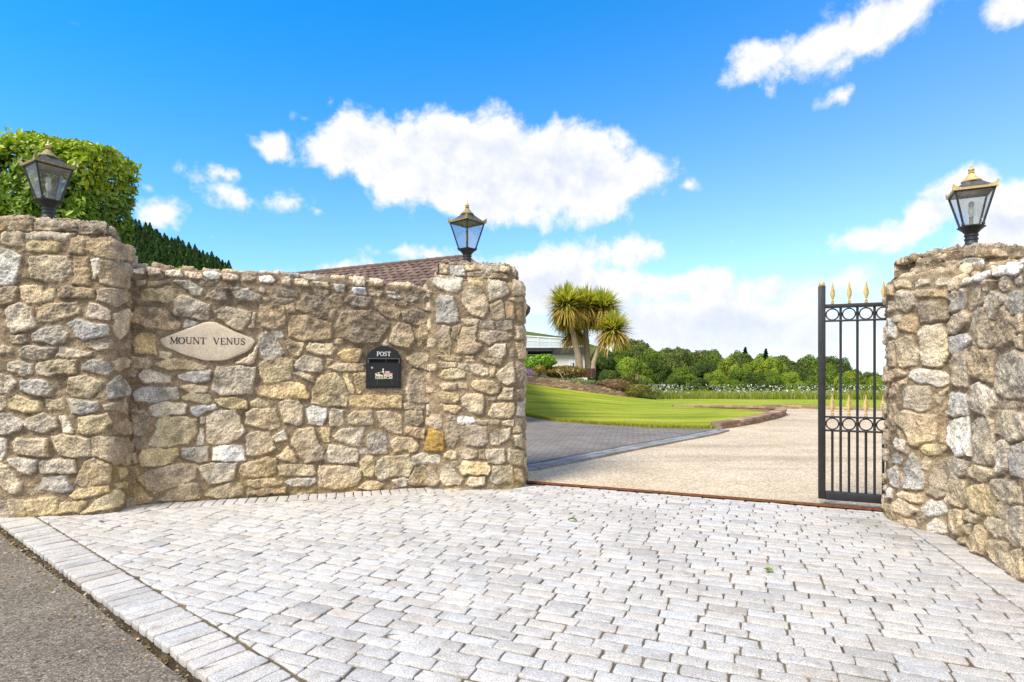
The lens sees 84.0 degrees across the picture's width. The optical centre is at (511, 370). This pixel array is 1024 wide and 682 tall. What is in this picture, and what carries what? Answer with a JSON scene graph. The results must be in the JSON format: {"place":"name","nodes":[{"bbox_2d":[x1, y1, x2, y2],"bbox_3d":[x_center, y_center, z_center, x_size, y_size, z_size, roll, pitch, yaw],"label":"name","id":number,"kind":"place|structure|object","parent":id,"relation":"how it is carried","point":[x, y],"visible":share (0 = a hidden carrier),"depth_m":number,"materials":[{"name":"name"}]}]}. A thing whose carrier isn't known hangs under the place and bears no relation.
{"place":"outdoors","nodes":[
{"label":"outdoors","id":0,"kind":"place"},
{"bbox_2d":[0,126,141,245],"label":"laurel hedge","id":1,"kind":"object","parent":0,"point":[93,185],"visible":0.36,"depth_m":6.54,"materials":[{"name":"green plant"}]},
{"bbox_2d":[0,534,187,681],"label":"road","id":2,"kind":"structure","parent":0,"point":[33,648],"depth_m":2.61,"materials":[{"name":"grey asphalt"}]},
{"bbox_2d":[0,530,193,681],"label":"road grit","id":3,"kind":"object","parent":2,"relation":"on","point":[85,604],"visible":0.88,"depth_m":3.00,"materials":[{"name":"grey gravel"}]},
{"bbox_2d":[0,526,201,681],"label":"road gutter","id":4,"kind":"object","parent":2,"relation":"on","point":[172,663],"visible":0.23,"depth_m":2.82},
{"bbox_2d":[0,484,1023,681],"bbox_3d":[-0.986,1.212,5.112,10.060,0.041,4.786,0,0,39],"label":"sett paving","id":5,"kind":"structure","parent":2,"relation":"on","point":[192,643],"depth_m":3.15,"materials":[{"name":"stone"}]},
{"bbox_2d":[0,0,1023,374],"label":"sky","id":6,"kind":"structure","parent":0,"point":[707,164],"materials":[{"name":"blue"}]},
{"bbox_2d":[526,335,586,379],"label":"flat roofed house","id":7,"kind":"structure","parent":0,"point":[542,345],"depth_m":36.03,"materials":[{"name":"white paint"}]},
{"bbox_2d":[526,370,648,397],"bbox_3d":[1.200,0.387,25.775,11.400,1.901,8.450,0,0,0],"label":"planting bed","id":8,"kind":"object","parent":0,"point":[545,376],"visible":0.1,"depth_m":25.98,"materials":[{"name":"soil"}]},
{"bbox_2d":[530,364,546,376],"bbox_3d":[1.058,-0.016,22.887,0.660,0.546,0.509,0,0,33],"label":"gold shrub","id":9,"kind":"object","parent":8,"relation":"on","point":[540,369],"visible":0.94,"depth_m":22.80,"materials":[{"name":"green plant"}]},
{"bbox_2d":[524,353,557,369],"bbox_3d":[1.040,-0.327,23.633,1.698,0.833,1.134,0,0,0],"label":"green shrub","id":10,"kind":"object","parent":8,"relation":"on","point":[542,358],"visible":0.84,"depth_m":23.32,"materials":[{"name":"green plant"}]},
{"bbox_2d":[540,280,592,367],"bbox_3d":[2.566,-1.983,26.277,2.960,4.533,3.372,0,0,0],"label":"cabbage palm","id":11,"kind":"object","parent":8,"relation":"on","point":[564,299],"visible":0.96,"depth_m":25.79,"materials":[{"name":"green plant"}]},
{"bbox_2d":[545,365,587,377],"bbox_3d":[2.216,0.068,23.538,1.815,0.633,1.362,0,0,0],"label":"bronze hedge","id":12,"kind":"object","parent":8,"relation":"on","point":[565,371],"visible":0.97,"depth_m":23.21,"materials":[{"name":"brown plant"}]},
{"bbox_2d":[550,377,593,382],"bbox_3d":[2.217,0.414,23.106,2.369,0.324,0.846,0,0,0],"label":"green mat plant","id":13,"kind":"object","parent":8,"relation":"on","point":[581,380],"visible":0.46,"depth_m":23.02,"materials":[{"name":"green plant"}]},
{"bbox_2d":[574,368,594,378],"bbox_3d":[3.136,0.122,24.622,0.900,0.460,0.075,0,0,0],"label":"board panel","id":14,"kind":"object","parent":8,"relation":"on","point":[588,374],"visible":0.5,"depth_m":24.59,"materials":[{"name":"white"}]},
{"bbox_2d":[571,284,627,367],"bbox_3d":[3.823,-1.946,26.508,3.357,4.433,2.738,0,0,0],"label":"cabbage palm","id":15,"kind":"object","parent":8,"relation":"on","point":[600,301],"visible":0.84,"depth_m":26.07,"materials":[{"name":"green plant"}]},
{"bbox_2d":[590,306,635,377],"bbox_3d":[4.505,-1.297,25.615,2.546,3.255,2.503,0,0,0],"label":"cabbage palm","id":16,"kind":"object","parent":8,"relation":"on","point":[612,334],"visible":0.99,"depth_m":25.20,"materials":[{"name":"green plant"}]},
{"bbox_2d":[596,379,629,389],"bbox_3d":[4.237,0.590,23.768,1.378,0.544,1.103,0,0,0],"label":"rust heather","id":17,"kind":"object","parent":8,"relation":"on","point":[613,384],"visible":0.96,"depth_m":23.56,"materials":[{"name":"brown plant"}]},
{"bbox_2d":[617,371,650,387],"bbox_3d":[5.360,0.382,25.162,2.012,1.163,2.152,0,0,-22],"label":"spiky plant","id":18,"kind":"object","parent":8,"relation":"on","point":[632,380],"visible":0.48,"depth_m":25.03,"materials":[{"name":"green plant"}]},
{"bbox_2d":[620,384,651,395],"bbox_3d":[5.113,0.828,23.880,1.280,0.604,1.342,0,0,33],"label":"olive shrub","id":19,"kind":"object","parent":8,"relation":"on","point":[639,389],"visible":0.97,"depth_m":23.50,"materials":[{"name":"green plant"}]},
{"bbox_2d":[526,331,664,389],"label":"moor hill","id":20,"kind":"structure","parent":0,"point":[592,348],"depth_m":393.68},
{"bbox_2d":[525,416,720,462],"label":"block paving","id":21,"kind":"structure","parent":0,"point":[547,439],"depth_m":10.29,"materials":[{"name":"grey stone"}]},
{"bbox_2d":[525,384,764,428],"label":"lawn","id":22,"kind":"structure","parent":0,"point":[563,404],"depth_m":16.36,"materials":[{"name":"green plant"}]},
{"bbox_2d":[526,375,635,397],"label":"brick retaining wall","id":23,"kind":"structure","parent":22,"relation":"on","point":[562,384],"depth_m":22.63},
{"bbox_2d":[527,375,882,511],"bbox_3d":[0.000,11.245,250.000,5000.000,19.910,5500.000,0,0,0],"label":"ground","id":24,"kind":"structure","parent":0,"point":[711,497],"depth_m":5.79,"materials":[{"name":"brown"}]},
{"bbox_2d":[0,214,137,517],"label":"gate pillar","id":25,"kind":"structure","parent":24,"relation":"on","point":[66,423],"depth_m":4.73,"materials":[{"name":"stone"}]},
{"bbox_2d":[19,139,76,218],"bbox_3d":[-4.140,-1.692,5.080,0.312,0.754,0.312,0,0,31],"label":"gate lantern","id":26,"kind":"object","parent":25,"relation":"on","point":[47,160],"visible":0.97,"depth_m":5.05,"materials":[{"name":"black paint"}]},
{"bbox_2d":[129,262,429,504],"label":"stone wall","id":27,"kind":"structure","parent":24,"relation":"on","point":[288,403],"depth_m":5.48,"materials":[{"name":"beige stone"}]},
{"bbox_2d":[160,322,254,360],"bbox_3d":[-2.830,-0.276,5.313,0.795,0.366,0.065,0,0,-21],"label":"name stone","id":28,"kind":"object","parent":27,"relation":"attached to","point":[210,341],"visible":1,"depth_m":5.29,"materials":[{"name":"stone"}]},
{"bbox_2d":[366,346,400,387],"bbox_3d":[-1.301,-0.039,5.770,0.345,0.424,0.106,0,0,-14],"label":"post box","id":29,"kind":"object","parent":27,"relation":"attached to","point":[383,366],"visible":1,"depth_m":5.74,"materials":[{"name":"black metal"}]},
{"bbox_2d":[368,364,398,385],"bbox_3d":[-1.293,0.042,5.738,0.300,0.227,0.013,0,0,-14],"label":"door","id":30,"kind":"structure","parent":29,"relation":"in","point":[372,368],"depth_m":5.73,"materials":[{"name":"metal"}]},
{"bbox_2d":[292,255,529,316],"bbox_3d":[-6.592,-1.128,19.788,19.238,4.756,7.610,0,0,26],"label":"bungalow","id":31,"kind":"object","parent":24,"relation":"on","point":[419,272],"visible":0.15,"depth_m":17.40,"materials":[{"name":"tile"}]},
{"bbox_2d":[423,260,527,490],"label":"gate pillar","id":32,"kind":"structure","parent":24,"relation":"on","point":[475,422],"depth_m":5.76,"materials":[{"name":"stone"}]},
{"bbox_2d":[448,201,486,261],"bbox_3d":[-0.492,-1.507,6.250,0.307,0.743,0.307,0,0,41],"label":"gate lantern","id":33,"kind":"object","parent":32,"relation":"on","point":[466,218],"visible":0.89,"depth_m":6.21,"materials":[{"name":"black paint"}]},
{"bbox_2d":[587,350,616,381],"bbox_3d":[9.731,1.106,62.264,3.439,7.192,3.404,0,0,32],"label":"deciduous tree","id":34,"kind":"object","parent":24,"relation":"on","point":[605,361],"visible":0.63,"depth_m":61.40,"materials":[{"name":"green plant"}]},
{"bbox_2d":[598,369,621,387],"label":"deciduous tree","id":35,"kind":"object","parent":24,"relation":"on","point":[607,374],"visible":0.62,"depth_m":54.30,"materials":[{"name":"green plant"}]},
{"bbox_2d":[611,344,633,368],"bbox_3d":[12.239,0.989,66.029,4.429,8.777,4.699,0,0,-25],"label":"deciduous tree","id":36,"kind":"object","parent":24,"relation":"on","point":[618,355],"visible":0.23,"depth_m":64.85,"materials":[{"name":"green plant"}]},
{"bbox_2d":[616,356,653,380],"bbox_3d":[11.849,1.202,56.071,3.870,5.368,3.587,0,0,-14],"label":"deciduous tree","id":37,"kind":"object","parent":24,"relation":"on","point":[626,365],"visible":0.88,"depth_m":54.95,"materials":[{"name":"green plant"}]},
{"bbox_2d":[625,338,649,359],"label":"deciduous tree","id":38,"kind":"object","parent":24,"relation":"on","point":[638,349],"visible":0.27,"depth_m":76.51,"materials":[{"name":"green plant"}]},
{"bbox_2d":[636,375,655,390],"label":"deciduous tree","id":39,"kind":"object","parent":24,"relation":"on","point":[650,383],"visible":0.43,"depth_m":51.35,"materials":[{"name":"green plant"}]},
{"bbox_2d":[638,348,665,379],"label":"deciduous tree","id":40,"kind":"object","parent":24,"relation":"on","point":[650,355],"visible":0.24,"depth_m":69.25,"materials":[{"name":"green plant"}]},
{"bbox_2d":[647,359,672,387],"bbox_3d":[14.692,1.387,58.052,3.218,5.426,3.184,0,0,-38],"label":"deciduous tree","id":41,"kind":"object","parent":24,"relation":"on","point":[660,368],"visible":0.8,"depth_m":57.21,"materials":[{"name":"green plant"}]},
{"bbox_2d":[661,377,685,390],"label":"deciduous tree","id":42,"kind":"object","parent":24,"relation":"on","point":[670,381],"visible":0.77,"depth_m":53.43,"materials":[{"name":"green plant"}]},
{"bbox_2d":[659,347,694,382],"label":"deciduous tree","id":43,"kind":"object","parent":24,"relation":"on","point":[674,358],"visible":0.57,"depth_m":72.92,"materials":[{"name":"green plant"}]},
{"bbox_2d":[667,366,696,389],"bbox_3d":[18.087,1.890,59.940,3.356,4.789,3.560,0,0,-3],"label":"deciduous tree","id":44,"kind":"object","parent":24,"relation":"on","point":[679,373],"visible":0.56,"depth_m":59.08,"materials":[{"name":"green plant"}]},
{"bbox_2d":[687,377,711,391],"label":"deciduous tree","id":45,"kind":"object","parent":24,"relation":"on","point":[698,383],"visible":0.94,"depth_m":53.40,"materials":[{"name":"green plant"}]},
{"bbox_2d":[686,350,712,368],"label":"deciduous tree","id":46,"kind":"object","parent":24,"relation":"on","point":[697,356],"visible":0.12,"depth_m":80.57,"materials":[{"name":"green plant"}]},
{"bbox_2d":[693,358,717,377],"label":"deciduous tree","id":47,"kind":"object","parent":24,"relation":"on","point":[704,366],"visible":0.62,"depth_m":65.13,"materials":[{"name":"green plant"}]},
{"bbox_2d":[703,348,726,371],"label":"deciduous tree","id":48,"kind":"object","parent":24,"relation":"on","point":[718,353],"visible":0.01,"depth_m":118.95,"materials":[{"name":"green plant"}]},
{"bbox_2d":[708,351,722,390],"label":"deciduous tree","id":49,"kind":"object","parent":24,"relation":"on","point":[715,356],"visible":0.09,"depth_m":89.59,"materials":[{"name":"green plant"}]},
{"bbox_2d":[703,369,728,390],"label":"deciduous tree","id":50,"kind":"object","parent":24,"relation":"on","point":[717,378],"visible":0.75,"depth_m":56.19,"materials":[{"name":"green plant"}]},
{"bbox_2d":[672,405,786,428],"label":"brick edging wall","id":51,"kind":"structure","parent":24,"relation":"on","point":[771,413],"depth_m":13.95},
{"bbox_2d":[718,355,740,376],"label":"deciduous tree","id":52,"kind":"object","parent":24,"relation":"on","point":[729,364],"visible":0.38,"depth_m":87.90,"materials":[{"name":"green plant"}]},
{"bbox_2d":[721,379,742,390],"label":"deciduous tree","id":53,"kind":"object","parent":24,"relation":"on","point":[733,383],"visible":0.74,"depth_m":52.73,"materials":[{"name":"green plant"}]},
{"bbox_2d":[729,350,741,357],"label":"deciduous tree","id":54,"kind":"object","parent":24,"relation":"on","point":[734,354],"visible":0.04,"depth_m":121.95,"materials":[{"name":"green plant"}]},
{"bbox_2d":[727,367,750,389],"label":"deciduous tree","id":55,"kind":"object","parent":24,"relation":"on","point":[739,374],"visible":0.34,"depth_m":65.32,"materials":[{"name":"green plant"}]},
{"bbox_2d":[734,352,752,391],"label":"deciduous tree","id":56,"kind":"object","parent":24,"relation":"on","point":[741,359],"visible":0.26,"depth_m":92.70,"materials":[{"name":"green plant"}]},
{"bbox_2d":[742,356,764,373],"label":"deciduous tree","id":57,"kind":"object","parent":24,"relation":"on","point":[752,365],"visible":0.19,"depth_m":83.39,"materials":[{"name":"green plant"}]},
{"bbox_2d":[742,372,765,390],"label":"deciduous tree","id":58,"kind":"object","parent":24,"relation":"on","point":[753,379],"visible":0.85,"depth_m":57.65,"materials":[{"name":"green plant"}]},
{"bbox_2d":[758,348,767,390],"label":"conifer","id":59,"kind":"object","parent":24,"relation":"on","point":[765,354],"visible":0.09,"depth_m":103.86,"materials":[{"name":"green plant"}]},
{"bbox_2d":[645,384,884,395],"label":"meadow flowers","id":60,"kind":"object","parent":24,"relation":"on","point":[767,389],"visible":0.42,"depth_m":31.45,"materials":[{"name":"plant"}]},
{"bbox_2d":[755,380,775,391],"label":"deciduous tree","id":61,"kind":"object","parent":24,"relation":"on","point":[761,383],"visible":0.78,"depth_m":53.45,"materials":[{"name":"green plant"}]},
{"bbox_2d":[755,360,779,374],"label":"deciduous tree","id":62,"kind":"object","parent":24,"relation":"on","point":[765,366],"visible":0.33,"depth_m":79.94,"materials":[{"name":"green plant"}]},
{"bbox_2d":[763,370,785,390],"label":"deciduous tree","id":63,"kind":"object","parent":24,"relation":"on","point":[773,377],"visible":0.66,"depth_m":61.17,"materials":[{"name":"green plant"}]},
{"bbox_2d":[765,355,789,373],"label":"deciduous tree","id":64,"kind":"object","parent":24,"relation":"on","point":[781,367],"visible":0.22,"depth_m":88.65,"materials":[{"name":"green plant"}]},
{"bbox_2d":[774,355,790,363],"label":"deciduous tree","id":65,"kind":"object","parent":24,"relation":"on","point":[784,359],"visible":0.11,"depth_m":128.27,"materials":[{"name":"green plant"}]},
{"bbox_2d":[779,371,806,386],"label":"deciduous tree","id":66,"kind":"object","parent":24,"relation":"on","point":[791,377],"visible":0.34,"depth_m":63.48,"materials":[{"name":"green plant"}]},
{"bbox_2d":[784,380,808,390],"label":"deciduous tree","id":67,"kind":"object","parent":24,"relation":"on","point":[796,383],"visible":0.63,"depth_m":54.45,"materials":[{"name":"green plant"}]},
{"bbox_2d":[786,360,813,373],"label":"deciduous tree","id":68,"kind":"object","parent":24,"relation":"on","point":[792,366],"visible":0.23,"depth_m":96.94,"materials":[{"name":"green plant"}]},
{"bbox_2d":[796,367,814,382],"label":"deciduous tree","id":69,"kind":"object","parent":24,"relation":"on","point":[804,373],"visible":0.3,"depth_m":82.95,"materials":[{"name":"green plant"}]},
{"bbox_2d":[797,354,817,374],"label":"deciduous tree","id":70,"kind":"object","parent":24,"relation":"on","point":[810,360],"visible":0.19,"depth_m":111.41,"materials":[{"name":"green plant"}]},
{"bbox_2d":[805,373,831,391],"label":"deciduous tree","id":71,"kind":"object","parent":24,"relation":"on","point":[811,382],"visible":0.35,"depth_m":67.63,"materials":[{"name":"green plant"}]},
{"bbox_2d":[762,405,880,410],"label":"brick kerb","id":72,"kind":"structure","parent":24,"relation":"on","point":[809,407],"depth_m":18.42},
{"bbox_2d":[816,356,837,365],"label":"deciduous tree","id":73,"kind":"object","parent":24,"relation":"on","point":[828,359],"visible":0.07,"depth_m":116.46,"materials":[{"name":"green plant"}]},
{"bbox_2d":[826,362,838,382],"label":"deciduous tree","id":74,"kind":"object","parent":24,"relation":"on","point":[832,373],"visible":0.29,"depth_m":88.89,"materials":[{"name":"green plant"}]},
{"bbox_2d":[831,357,852,372],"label":"deciduous tree","id":75,"kind":"object","parent":24,"relation":"on","point":[845,366],"visible":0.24,"depth_m":113.02,"materials":[{"name":"green plant"}]},
{"bbox_2d":[833,377,855,391],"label":"deciduous tree","id":76,"kind":"object","parent":24,"relation":"on","point":[846,382],"visible":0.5,"depth_m":61.45,"materials":[{"name":"green plant"}]},
{"bbox_2d":[831,371,861,391],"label":"deciduous tree","id":77,"kind":"object","parent":24,"relation":"on","point":[850,375],"visible":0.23,"depth_m":73.26,"materials":[{"name":"green plant"}]},
{"bbox_2d":[850,369,866,385],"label":"deciduous tree","id":78,"kind":"object","parent":24,"relation":"on","point":[862,379],"visible":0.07,"depth_m":86.85,"materials":[{"name":"green plant"}]},
{"bbox_2d":[859,382,882,390],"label":"deciduous tree","id":79,"kind":"object","parent":24,"relation":"on","point":[877,387],"visible":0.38,"depth_m":59.51,"materials":[{"name":"green plant"}]},
{"bbox_2d":[862,371,881,378],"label":"deciduous tree","id":80,"kind":"object","parent":24,"relation":"on","point":[867,375],"visible":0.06,"depth_m":91.26,"materials":[{"name":"green plant"}]},
{"bbox_2d":[864,375,884,385],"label":"deciduous tree","id":81,"kind":"object","parent":24,"relation":"on","point":[870,380],"visible":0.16,"depth_m":77.96,"materials":[{"name":"green plant"}]},
{"bbox_2d":[881,242,1023,535],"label":"gate pillar","id":82,"kind":"structure","parent":24,"relation":"on","point":[916,379],"depth_m":4.31,"materials":[{"name":"stone"}]},
{"bbox_2d":[818,279,885,503],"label":"iron gate","id":83,"kind":"structure","parent":82,"relation":"attached to","point":[840,494],"depth_m":5.00,"materials":[{"name":"black metal"}]},
{"bbox_2d":[945,163,999,246],"bbox_3d":[3.645,-1.304,4.515,0.287,0.694,0.287,0,0,28],"label":"gate lantern","id":84,"kind":"object","parent":82,"relation":"on","point":[972,185],"visible":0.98,"depth_m":4.48,"materials":[{"name":"black paint"}]},
{"bbox_2d":[943,257,1023,582],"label":"stone wall","id":85,"kind":"structure","parent":24,"relation":"on","point":[983,467],"depth_m":3.58,"materials":[{"name":"beige stone"}]},
{"bbox_2d":[528,409,885,507],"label":"gravel drive","id":86,"kind":"structure","parent":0,"point":[776,459],"depth_m":7.18,"materials":[{"name":"beige gravel"}]},
{"bbox_2d":[527,429,728,471],"bbox_3d":[1.344,1.188,8.405,8.238,0.058,1.067,0,0,-40],"label":"kerb strip","id":87,"kind":"object","parent":86,"relation":"on","point":[566,460],"visible":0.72,"depth_m":8.32,"materials":[{"name":"stone"}]},
{"bbox_2d":[526,481,882,510],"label":"gate track","id":88,"kind":"structure","parent":86,"relation":"on","point":[739,498],"depth_m":5.40,"materials":[{"name":"brown metal"}]},
{"bbox_2d":[619,389,884,399],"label":"meadow grass","id":89,"kind":"structure","parent":0,"point":[740,394],"depth_m":28.59,"materials":[{"name":"green plant"}]},
{"bbox_2d":[653,399,881,407],"bbox_3d":[17.293,1.300,21.680,25.591,0.240,15.227,0,0,22],"label":"lawn strip","id":90,"kind":"object","parent":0,"point":[761,402],"visible":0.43,"depth_m":24.02,"materials":[{"name":"green plant"}]},
{"bbox_2d":[647,386,662,399],"bbox_3d":[6.124,0.945,24.212,0.727,0.586,0.540,0,0,0],"label":"pale shrub","id":91,"kind":"object","parent":90,"relation":"on","point":[657,391],"visible":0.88,"depth_m":24.19,"materials":[{"name":"green plant"}]},
{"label":"conifer hill","id":92,"kind":"structure","parent":0,"visible":0},
{"bbox_2d":[135,220,141,229],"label":"conifer","id":93,"kind":"object","parent":92,"relation":"on","point":[139,223],"visible":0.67,"depth_m":348.15,"materials":[{"name":"green plant"}]},
{"bbox_2d":[136,243,141,252],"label":"conifer","id":94,"kind":"object","parent":92,"relation":"on","point":[138,247],"visible":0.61,"depth_m":324.36,"materials":[{"name":"green plant"}]},
{"bbox_2d":[137,251,144,263],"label":"conifer","id":95,"kind":"object","parent":92,"relation":"on","point":[140,259],"visible":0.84,"depth_m":319.52,"materials":[{"name":"green plant"}]},
{"bbox_2d":[140,236,147,245],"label":"conifer","id":96,"kind":"object","parent":92,"relation":"on","point":[143,240],"visible":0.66,"depth_m":332.69,"materials":[{"name":"green plant"}]},
{"bbox_2d":[141,251,148,263],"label":"conifer","id":97,"kind":"object","parent":92,"relation":"on","point":[146,257],"visible":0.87,"depth_m":320.77,"materials":[{"name":"green plant"}]},
{"bbox_2d":[147,244,153,253],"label":"conifer","id":98,"kind":"object","parent":92,"relation":"on","point":[150,248],"visible":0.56,"depth_m":328.16,"materials":[{"name":"green plant"}]},
{"bbox_2d":[148,253,156,266],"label":"conifer","id":99,"kind":"object","parent":92,"relation":"on","point":[153,257],"visible":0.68,"depth_m":320.11,"materials":[{"name":"green plant"}]},
{"bbox_2d":[155,247,162,261],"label":"conifer","id":100,"kind":"object","parent":92,"relation":"on","point":[158,251],"visible":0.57,"depth_m":325.32,"materials":[{"name":"green plant"}]},
{"bbox_2d":[155,233,162,243],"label":"conifer","id":101,"kind":"object","parent":92,"relation":"on","point":[159,235],"visible":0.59,"depth_m":340.84,"materials":[{"name":"green plant"}]},
{"bbox_2d":[161,249,167,260],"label":"conifer","id":102,"kind":"object","parent":92,"relation":"on","point":[163,254],"visible":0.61,"depth_m":325.63,"materials":[{"name":"green plant"}]},
{"bbox_2d":[167,248,171,258],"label":"conifer","id":103,"kind":"object","parent":92,"relation":"on","point":[169,253],"visible":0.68,"depth_m":330.63,"materials":[{"name":"green plant"}]},
{"bbox_2d":[194,253,201,263],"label":"conifer","id":104,"kind":"object","parent":92,"relation":"on","point":[197,258],"visible":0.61,"depth_m":335.00,"materials":[{"name":"green plant"}]},
{"bbox_2d":[206,256,211,266],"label":"conifer","id":105,"kind":"object","parent":92,"relation":"on","point":[209,260],"visible":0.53,"depth_m":338.58,"materials":[{"name":"green plant"}]},
{"bbox_2d":[227,260,231,268],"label":"conifer","id":106,"kind":"object","parent":92,"relation":"on","point":[229,266],"visible":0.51,"depth_m":349.13,"materials":[{"name":"green plant"}]}
]}

